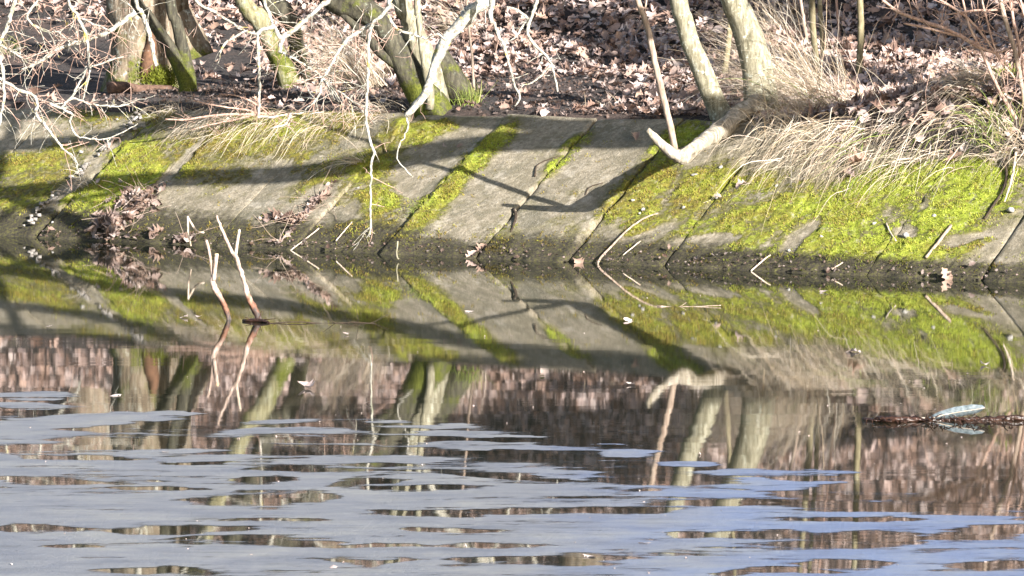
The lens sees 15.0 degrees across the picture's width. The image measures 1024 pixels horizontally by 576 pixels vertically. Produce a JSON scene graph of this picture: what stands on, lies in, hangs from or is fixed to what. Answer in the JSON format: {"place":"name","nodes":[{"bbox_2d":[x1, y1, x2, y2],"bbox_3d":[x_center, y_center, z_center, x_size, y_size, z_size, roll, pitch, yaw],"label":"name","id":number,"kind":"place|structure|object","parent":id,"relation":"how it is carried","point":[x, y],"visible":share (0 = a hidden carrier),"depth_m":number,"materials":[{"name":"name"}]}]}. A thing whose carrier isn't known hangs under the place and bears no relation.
{"place":"outdoors","nodes":[
{"label":"outdoors","id":0,"kind":"place"},
{"bbox_2d":[0,236,1023,575],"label":"water","id":1,"kind":"structure","parent":0,"point":[756,370],"depth_m":15.96,"materials":[{"name":"black liquid"}]},
{"bbox_2d":[187,216,191,245],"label":"stick","id":2,"kind":"object","parent":1,"relation":"on","point":[188,231],"visible":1,"depth_m":22.94,"materials":[{"name":"grey wood"}]},
{"bbox_2d":[188,217,203,232],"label":"stick","id":3,"kind":"object","parent":2,"relation":"on","point":[193,226],"visible":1,"depth_m":22.93,"materials":[{"name":"brown wood"}]},
{"bbox_2d":[205,239,230,319],"bbox_3d":[-1.411,-0.024,18.682,0.134,0.424,0.038,0,4,0],"label":"forked stick","id":4,"kind":"object","parent":1,"relation":"in","point":[214,287],"visible":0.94,"depth_m":18.67,"materials":[{"name":"brown wood"}]},
{"bbox_2d":[216,215,275,322],"bbox_3d":[-1.251,-0.077,18.613,0.328,0.544,0.141,3,5,35],"label":"forked stick","id":5,"kind":"object","parent":1,"relation":"on","point":[254,309],"visible":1,"depth_m":18.64,"materials":[{"name":"brown wood"}]},
{"bbox_2d":[291,228,318,249],"bbox_3d":[-1.265,-0.297,23.672,0.231,0.133,0.009,-4,6,-43],"label":"stick","id":6,"kind":"object","parent":1,"relation":"on","point":[304,239],"visible":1,"depth_m":23.66,"materials":[{"name":"brown wood"}]},
{"bbox_2d":[298,380,314,386],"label":"oak leaf","id":7,"kind":"object","parent":1,"relation":"on","point":[308,384],"visible":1,"depth_m":15.50,"materials":[{"name":"white plant"}]},
{"bbox_2d":[275,308,386,322],"bbox_3d":[-0.875,0.143,18.472,0.581,0.124,0.109,-1,4,-7],"label":"stick","id":8,"kind":"object","parent":1,"relation":"on","point":[326,318],"visible":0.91,"depth_m":18.49,"materials":[{"name":"brown wood"}]},
{"bbox_2d":[396,241,398,259],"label":"stick","id":9,"kind":"object","parent":1,"relation":"in","point":[397,250],"visible":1,"depth_m":22.65,"materials":[{"name":"beige wood"}]},
{"bbox_2d":[11,295,995,572],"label":"floating specks","id":10,"kind":"object","parent":1,"relation":"on","point":[571,389],"visible":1,"depth_m":12.60,"materials":[{"name":"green plant"}]},
{"bbox_2d":[0,391,1023,575],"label":"floating film","id":11,"kind":"object","parent":1,"relation":"on","point":[23,553],"visible":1,"depth_m":11.67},
{"bbox_2d":[39,221,1017,278],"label":"shore crumbs","id":12,"kind":"object","parent":1,"relation":"on","point":[971,263],"visible":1,"depth_m":22.48,"materials":[{"name":"brown soil"}]},
{"bbox_2d":[657,303,720,306],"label":"stick","id":13,"kind":"object","parent":1,"relation":"on","point":[688,306],"visible":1,"depth_m":19.44,"materials":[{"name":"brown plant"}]},
{"bbox_2d":[750,255,770,270],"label":"stick","id":14,"kind":"object","parent":1,"relation":"on","point":[752,269],"visible":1,"depth_m":21.91,"materials":[{"name":"brown wood"}]},
{"bbox_2d":[862,413,1023,425],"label":"floating branch","id":15,"kind":"object","parent":1,"relation":"on","point":[976,418],"visible":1,"depth_m":14.29,"materials":[{"name":"brown wood"}]},
{"bbox_2d":[921,404,984,418],"bbox_3d":[1.636,0.459,14.380,0.238,0.055,0.024,0,4,0],"label":"feather","id":16,"kind":"object","parent":15,"relation":"on","point":[958,411],"visible":1,"depth_m":14.37,"materials":[{"name":"white"}]},
{"bbox_2d":[941,267,952,279],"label":"oak leaf","id":17,"kind":"object","parent":1,"relation":"on","point":[945,272],"visible":1,"depth_m":21.24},
{"bbox_2d":[0,0,1023,156],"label":"ground","id":18,"kind":"structure","parent":0,"point":[48,80],"depth_m":27.33,"materials":[{"name":"brown plant"}]},
{"bbox_2d":[0,25,37,58],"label":"grass tuft","id":19,"kind":"object","parent":18,"relation":"on","point":[16,47],"visible":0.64,"depth_m":30.67,"materials":[{"name":"beige plant"}]},
{"bbox_2d":[0,108,54,161],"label":"concrete slab","id":20,"kind":"structure","parent":18,"relation":"on","point":[8,141],"depth_m":26.19,"materials":[{"name":"grey concrete"}]},
{"bbox_2d":[0,106,157,236],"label":"concrete slab","id":21,"kind":"structure","parent":18,"relation":"on","point":[28,168],"depth_m":25.55,"materials":[{"name":"grey concrete"}]},
{"bbox_2d":[23,104,151,225],"bbox_3d":[-2.764,-0.812,25.392,0.161,0.754,1.297,3,5,34],"label":"rubble strip","id":22,"kind":"object","parent":21,"relation":"on","point":[85,165],"visible":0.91,"depth_m":25.39,"materials":[{"name":"grey stone"}]},
{"bbox_2d":[37,109,235,240],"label":"concrete slab","id":23,"kind":"structure","parent":18,"relation":"on","point":[160,159],"depth_m":25.14,"materials":[{"name":"grey concrete"}]},
{"bbox_2d":[44,166,95,197],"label":"grass tuft","id":24,"kind":"object","parent":23,"relation":"on","point":[85,178],"visible":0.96,"depth_m":25.13,"materials":[{"name":"beige plant"}]},
{"bbox_2d":[93,205,146,240],"bbox_3d":[-2.434,-0.413,24.492,0.363,0.217,0.290,2,5,28],"label":"leaf heap","id":25,"kind":"object","parent":23,"relation":"on","point":[111,230],"visible":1,"depth_m":24.42,"materials":[{"name":"brown plant"}]},
{"bbox_2d":[70,192,170,237],"bbox_3d":[-2.443,-0.448,24.569,0.662,0.385,0.543,-2,5,-19],"label":"leaf heap","id":26,"kind":"object","parent":23,"relation":"on","point":[114,217],"visible":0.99,"depth_m":24.55,"materials":[{"name":"brown plant"}]},
{"bbox_2d":[75,162,171,217],"bbox_3d":[-2.414,-0.558,24.749,0.628,0.547,0.696,1,5,15],"label":"leaf heap","id":27,"kind":"object","parent":23,"relation":"on","point":[142,199],"visible":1,"depth_m":24.70,"materials":[{"name":"brown plant"}]},
{"bbox_2d":[130,97,253,154],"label":"grass tuft","id":28,"kind":"object","parent":23,"relation":"on","point":[207,110],"visible":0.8,"depth_m":25.47,"materials":[{"name":"beige plant"}]},
{"bbox_2d":[129,0,196,92],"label":"young tree","id":29,"kind":"object","parent":18,"relation":"on","point":[178,54],"visible":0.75,"depth_m":26.42,"materials":[{"name":"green plant"}]},
{"bbox_2d":[129,88,201,129],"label":"grass tuft","id":30,"kind":"object","parent":18,"relation":"on","point":[170,108],"visible":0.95,"depth_m":25.71,"materials":[{"name":"beige plant"}]},
{"bbox_2d":[0,0,379,189],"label":"oak tree","id":31,"kind":"object","parent":18,"relation":"on","point":[139,60],"visible":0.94,"depth_m":21.74,"materials":[{"name":"grey plant"}]},
{"bbox_2d":[142,98,278,159],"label":"grass tuft","id":32,"kind":"object","parent":18,"relation":"on","point":[220,120],"visible":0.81,"depth_m":25.28,"materials":[{"name":"beige plant"}]},
{"bbox_2d":[112,109,332,245],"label":"concrete slab","id":33,"kind":"structure","parent":18,"relation":"on","point":[205,190],"depth_m":24.67,"materials":[{"name":"grey concrete"}]},
{"bbox_2d":[146,224,163,238],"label":"leaf","id":34,"kind":"object","parent":33,"relation":"on","point":[154,230],"visible":1,"depth_m":24.28,"materials":[{"name":"plant"}]},
{"bbox_2d":[173,212,218,241],"bbox_3d":[-1.970,-0.376,24.136,0.409,0.189,0.206,1,5,13],"label":"leaf heap","id":35,"kind":"object","parent":33,"relation":"on","point":[183,236],"visible":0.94,"depth_m":24.10,"materials":[{"name":"brown plant"}]},
{"bbox_2d":[165,79,274,136],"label":"grass tuft","id":36,"kind":"object","parent":33,"relation":"on","point":[264,111],"visible":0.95,"depth_m":25.07,"materials":[{"name":"beige plant"}]},
{"bbox_2d":[197,105,307,162],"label":"grass tuft","id":37,"kind":"object","parent":33,"relation":"on","point":[267,119],"visible":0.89,"depth_m":25.06,"materials":[{"name":"beige plant"}]},
{"bbox_2d":[235,0,311,88],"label":"leaning tree","id":38,"kind":"object","parent":18,"relation":"on","point":[248,11],"visible":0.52,"depth_m":27.07,"materials":[{"name":"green plant"}]},
{"bbox_2d":[211,109,414,249],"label":"concrete slab","id":39,"kind":"structure","parent":18,"relation":"on","point":[296,172],"depth_m":24.32,"materials":[{"name":"grey concrete"}]},
{"bbox_2d":[254,206,320,227],"bbox_3d":[-1.377,-0.449,23.949,0.456,0.140,0.370,0,4,0],"label":"leaf heap","id":40,"kind":"object","parent":39,"relation":"on","point":[272,215],"visible":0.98,"depth_m":23.98,"materials":[{"name":"brown plant"}]},
{"bbox_2d":[222,105,358,165],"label":"grass tuft","id":41,"kind":"object","parent":39,"relation":"on","point":[311,125],"visible":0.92,"depth_m":24.86,"materials":[{"name":"beige plant"}]},
{"bbox_2d":[250,159,356,244],"bbox_3d":[-1.325,-0.540,23.980,0.701,0.515,0.519,-2,5,-20],"label":"leaf heap","id":42,"kind":"object","parent":39,"relation":"on","point":[301,216],"visible":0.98,"depth_m":23.96,"materials":[{"name":"brown plant"}]},
{"bbox_2d":[306,133,365,183],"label":"grass tuft","id":43,"kind":"object","parent":39,"relation":"on","point":[349,158],"visible":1,"depth_m":24.26,"materials":[{"name":"beige plant"}]},
{"bbox_2d":[245,6,393,88],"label":"grass tuft","id":44,"kind":"object","parent":18,"relation":"on","point":[372,80],"visible":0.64,"depth_m":27.17,"materials":[{"name":"beige plant"}]},
{"bbox_2d":[258,21,381,85],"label":"grass tuft","id":45,"kind":"object","parent":18,"relation":"on","point":[320,64],"visible":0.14,"depth_m":27.84,"materials":[{"name":"beige plant"}]},
{"bbox_2d":[298,66,437,160],"bbox_3d":[-0.982,-1.119,24.735,0.836,0.654,0.747,-2,5,-28],"label":"grass tuft","id":46,"kind":"object","parent":18,"relation":"on","point":[382,109],"visible":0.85,"depth_m":24.75,"materials":[{"name":"beige plant"}]},
{"bbox_2d":[293,115,504,253],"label":"concrete slab","id":47,"kind":"structure","parent":18,"relation":"on","point":[429,161],"depth_m":23.99,"materials":[{"name":"grey concrete"}]},
{"bbox_2d":[336,222,351,240],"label":"stick","id":48,"kind":"object","parent":47,"relation":"on","point":[343,231],"visible":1,"depth_m":23.61,"materials":[{"name":"brown wood"}]},
{"bbox_2d":[404,197,420,215],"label":"grass tuft","id":49,"kind":"object","parent":47,"relation":"on","point":[412,207],"visible":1,"depth_m":23.60,"materials":[{"name":"green plant"}]},
{"bbox_2d":[289,0,560,248],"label":"many stemmed tree","id":50,"kind":"object","parent":18,"relation":"on","point":[426,73],"visible":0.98,"depth_m":24.68,"materials":[{"name":"grey plant"}]},
{"bbox_2d":[420,0,518,44],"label":"grass tuft","id":51,"kind":"object","parent":18,"relation":"on","point":[452,22],"visible":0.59,"depth_m":29.08,"materials":[{"name":"beige plant"}]},
{"bbox_2d":[465,0,474,89],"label":"sapling","id":52,"kind":"object","parent":18,"relation":"on","point":[472,57],"visible":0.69,"depth_m":26.44,"materials":[{"name":"beige plant"}]},
{"bbox_2d":[449,77,492,106],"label":"grass tuft","id":53,"kind":"object","parent":18,"relation":"on","point":[467,98],"visible":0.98,"depth_m":24.86,"materials":[{"name":"green plant"}]},
{"bbox_2d":[380,114,596,258],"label":"concrete slab","id":54,"kind":"structure","parent":18,"relation":"on","point":[483,189],"depth_m":23.58,"materials":[{"name":"grey concrete"}]},
{"bbox_2d":[466,250,476,258],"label":"oak leaf","id":55,"kind":"object","parent":54,"relation":"on","point":[472,252],"visible":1,"depth_m":22.91,"materials":[{"name":"beige plant"}]},
{"bbox_2d":[475,243,487,250],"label":"oak leaf","id":56,"kind":"object","parent":55,"relation":"on","point":[481,245],"visible":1,"depth_m":22.95,"materials":[{"name":"brown plant"}]},
{"bbox_2d":[534,155,559,176],"bbox_3d":[0.190,-0.745,23.632,0.216,0.125,0.082,-4,6,-43],"label":"stick","id":57,"kind":"object","parent":54,"relation":"on","point":[540,163],"visible":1,"depth_m":23.66,"materials":[{"name":"brown wood"}]},
{"bbox_2d":[476,118,683,262],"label":"concrete slab","id":58,"kind":"structure","parent":18,"relation":"on","point":[561,212],"depth_m":23.22,"materials":[{"name":"grey concrete"}]},
{"bbox_2d":[510,208,516,231],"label":"stick","id":59,"kind":"object","parent":58,"relation":"on","point":[515,216],"visible":1,"depth_m":23.14,"materials":[{"name":"wood"}]},
{"bbox_2d":[632,131,639,139],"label":"oak leaf","id":60,"kind":"object","parent":58,"relation":"on","point":[636,135],"visible":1,"depth_m":23.58,"materials":[{"name":"brown plant"}]},
{"bbox_2d":[583,90,617,106],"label":"grass tuft","id":61,"kind":"object","parent":18,"relation":"on","point":[599,102],"visible":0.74,"depth_m":24.53,"materials":[{"name":"beige plant"}]},
{"bbox_2d":[569,119,773,265],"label":"concrete slab","id":62,"kind":"structure","parent":18,"relation":"on","point":[664,186],"depth_m":22.85,"materials":[{"name":"green concrete"}]},
{"bbox_2d":[573,257,583,262],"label":"oak leaf","id":63,"kind":"object","parent":62,"relation":"on","point":[580,260],"visible":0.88,"depth_m":22.50,"materials":[{"name":"plant"}]},
{"bbox_2d":[597,213,657,263],"bbox_3d":[0.649,-0.282,22.584,0.517,0.298,0.085,-4,6,-45],"label":"stick","id":64,"kind":"object","parent":62,"relation":"on","point":[617,239],"visible":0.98,"depth_m":22.62,"materials":[{"name":"beige wood"}]},
{"bbox_2d":[635,0,779,164],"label":"coppiced tree","id":65,"kind":"object","parent":18,"relation":"on","point":[740,15],"visible":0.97,"depth_m":23.61,"materials":[{"name":"grey plant"}]},
{"bbox_2d":[644,0,783,51],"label":"grass tuft","id":66,"kind":"object","parent":18,"relation":"on","point":[721,19],"visible":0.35,"depth_m":27.66,"materials":[{"name":"beige plant"}]},
{"bbox_2d":[721,22,731,73],"bbox_3d":[1.075,-2.681,25.604,1.272,2.716,0.345,2,5,19],"label":"sapling","id":67,"kind":"object","parent":18,"relation":"on","point":[729,39],"visible":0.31,"depth_m":25.68,"materials":[{"name":"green plant"}]},
{"bbox_2d":[638,0,886,111],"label":"grass tuft","id":68,"kind":"object","parent":18,"relation":"on","point":[788,71],"visible":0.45,"depth_m":24.33,"materials":[{"name":"beige plant"}]},
{"bbox_2d":[666,124,864,270],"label":"concrete slab","id":69,"kind":"structure","parent":18,"relation":"on","point":[740,227],"depth_m":22.48,"materials":[{"name":"green concrete"}]},
{"bbox_2d":[736,179,747,188],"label":"oak leaf","id":70,"kind":"object","parent":69,"relation":"on","point":[739,183],"visible":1,"depth_m":22.74,"materials":[{"name":"plant"}]},
{"bbox_2d":[704,112,894,221],"bbox_3d":[1.683,-0.700,22.761,1.140,0.700,1.272,0,4,0],"label":"grass tuft","id":71,"kind":"object","parent":69,"relation":"on","point":[829,138],"visible":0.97,"depth_m":22.85,"materials":[{"name":"beige plant"}]},
{"bbox_2d":[734,98,909,208],"bbox_3d":[1.806,-0.774,22.727,0.972,0.659,1.260,2,5,20],"label":"grass tuft","id":72,"kind":"object","parent":69,"relation":"on","point":[827,146],"visible":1,"depth_m":22.79,"materials":[{"name":"beige plant"}]},
{"bbox_2d":[715,0,817,39],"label":"grass tuft","id":73,"kind":"object","parent":18,"relation":"on","point":[774,19],"visible":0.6,"depth_m":27.41,"materials":[{"name":"beige plant"}]},
{"bbox_2d":[701,43,872,186],"bbox_3d":[1.615,-1.018,23.016,1.024,0.861,0.934,0,4,0],"label":"grass tuft","id":74,"kind":"object","parent":18,"relation":"on","point":[779,123],"visible":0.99,"depth_m":23.10,"materials":[{"name":"beige plant"}]},
{"bbox_2d":[682,6,895,140],"bbox_3d":[1.698,-1.334,23.688,1.432,0.817,1.205,-3,5,-36],"label":"grass tuft","id":75,"kind":"object","parent":18,"relation":"on","point":[825,101],"visible":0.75,"depth_m":23.67,"materials":[{"name":"beige plant"}]},
{"bbox_2d":[787,0,793,24],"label":"sapling","id":76,"kind":"object","parent":18,"relation":"on","point":[789,4],"visible":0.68,"depth_m":27.61,"materials":[{"name":"brown plant"}]},
{"bbox_2d":[799,0,808,41],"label":"sapling","id":77,"kind":"object","parent":18,"relation":"on","point":[802,13],"visible":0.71,"depth_m":27.05,"materials":[{"name":"beige plant"}]},
{"bbox_2d":[809,0,820,68],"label":"sapling","id":78,"kind":"object","parent":18,"relation":"on","point":[812,18],"visible":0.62,"depth_m":25.47,"materials":[{"name":"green plant"}]},
{"bbox_2d":[817,0,824,55],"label":"sapling","id":79,"kind":"object","parent":18,"relation":"on","point":[820,15],"visible":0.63,"depth_m":26.12,"materials":[{"name":"brown plant"}]},
{"bbox_2d":[835,0,840,35],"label":"sapling","id":80,"kind":"object","parent":18,"relation":"on","point":[837,13],"visible":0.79,"depth_m":26.99,"materials":[{"name":"wood"}]},
{"bbox_2d":[753,137,950,275],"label":"concrete slab","id":81,"kind":"structure","parent":18,"relation":"on","point":[850,233],"depth_m":22.07,"materials":[{"name":"green concrete"}]},
{"bbox_2d":[841,166,854,175],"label":"oak leaf","id":82,"kind":"object","parent":81,"relation":"on","point":[848,170],"visible":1,"depth_m":22.49,"materials":[{"name":"brown plant"}]},
{"bbox_2d":[849,147,866,163],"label":"oak leaf","id":83,"kind":"object","parent":81,"relation":"on","point":[858,158],"visible":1,"depth_m":22.57,"materials":[{"name":"brown plant"}]},
{"bbox_2d":[816,83,974,214],"bbox_3d":[2.242,-0.806,22.491,0.961,0.747,1.033,0,4,0],"label":"grass tuft","id":84,"kind":"object","parent":81,"relation":"on","point":[898,154],"visible":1,"depth_m":22.45,"materials":[{"name":"beige plant"}]},
{"bbox_2d":[874,94,998,213],"bbox_3d":[2.420,-0.772,22.347,0.683,0.671,0.979,1,5,17],"label":"grass tuft","id":85,"kind":"object","parent":81,"relation":"on","point":[932,154],"visible":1,"depth_m":22.39,"materials":[{"name":"beige plant"}]},
{"bbox_2d":[946,148,961,160],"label":"oak leaf","id":86,"kind":"object","parent":81,"relation":"on","point":[956,154],"visible":1,"depth_m":22.29,"materials":[{"name":"brown plant"}]},
{"bbox_2d":[775,94,930,225],"bbox_3d":[2.029,-0.767,22.660,1.074,0.752,1.189,0,4,0],"label":"grass tuft","id":87,"kind":"object","parent":18,"relation":"on","point":[843,161],"visible":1,"depth_m":22.62,"materials":[{"name":"beige plant"}]},
{"bbox_2d":[856,0,863,73],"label":"sapling","id":88,"kind":"object","parent":18,"relation":"on","point":[860,31],"visible":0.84,"depth_m":25.14,"materials":[{"name":"beige plant"}]},
{"bbox_2d":[867,152,1023,280],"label":"concrete slab","id":89,"kind":"structure","parent":18,"relation":"on","point":[962,203],"depth_m":21.68,"materials":[{"name":"green concrete"}]},
{"bbox_2d":[886,222,896,240],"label":"stick","id":90,"kind":"object","parent":89,"relation":"on","point":[890,231],"visible":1,"depth_m":21.80,"materials":[{"name":"brown wood"}]},
{"bbox_2d":[925,224,951,258],"bbox_3d":[2.375,-0.260,21.568,0.022,0.177,0.290,3,5,35],"label":"stick","id":91,"kind":"object","parent":89,"relation":"on","point":[940,239],"visible":1,"depth_m":21.56,"materials":[{"name":"beige wood"}]},
{"bbox_2d":[936,105,1023,198],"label":"grass tuft","id":92,"kind":"object","parent":89,"relation":"on","point":[1009,151],"visible":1,"depth_m":22.11,"materials":[{"name":"beige plant"}]},
{"bbox_2d":[984,149,1023,218],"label":"stick","id":93,"kind":"object","parent":89,"relation":"on","point":[1004,185],"visible":0.98,"depth_m":21.93,"materials":[{"name":"wood"}]},
{"bbox_2d":[1004,151,1016,201],"bbox_3d":[2.827,-0.632,21.936,0.024,0.268,0.476,1,5,14],"label":"stick","id":94,"kind":"object","parent":89,"relation":"on","point":[1012,174],"visible":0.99,"depth_m":21.94,"materials":[{"name":"brown wood"}]},
{"bbox_2d":[1007,207,1013,211],"bbox_3d":[2.785,-0.437,21.646,0.041,0.031,0.037,-1,5,-18],"label":"pebble","id":95,"kind":"object","parent":89,"relation":"on","point":[1010,209],"visible":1,"depth_m":21.63,"materials":[{"name":"stone"}]},
{"bbox_2d":[872,0,1023,123],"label":"twiggy shrub","id":96,"kind":"object","parent":18,"relation":"on","point":[975,43],"visible":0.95,"depth_m":22.40,"materials":[{"name":"brown plant"}]},
{"bbox_2d":[892,18,1017,118],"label":"grass tuft","id":97,"kind":"object","parent":18,"relation":"on","point":[969,79],"visible":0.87,"depth_m":22.83,"materials":[{"name":"beige plant"}]},
{"bbox_2d":[932,85,1023,163],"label":"grass tuft","id":98,"kind":"object","parent":18,"relation":"on","point":[992,127],"visible":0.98,"depth_m":22.32,"materials":[{"name":"beige plant"}]},
{"bbox_2d":[983,218,1023,283],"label":"concrete slab","id":99,"kind":"structure","parent":18,"relation":"on","point":[1010,255],"depth_m":21.20,"materials":[{"name":"grey concrete"}]},
{"bbox_2d":[985,61,1022,80],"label":"grass tuft","id":100,"kind":"object","parent":18,"relation":"on","point":[1013,68],"visible":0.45,"depth_m":22.96,"materials":[{"name":"beige plant"}]},
{"bbox_2d":[998,0,1023,113],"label":"sapling","id":101,"kind":"object","parent":18,"relation":"on","point":[1010,37],"visible":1,"depth_m":22.38,"materials":[{"name":"brown plant"}]}
]}

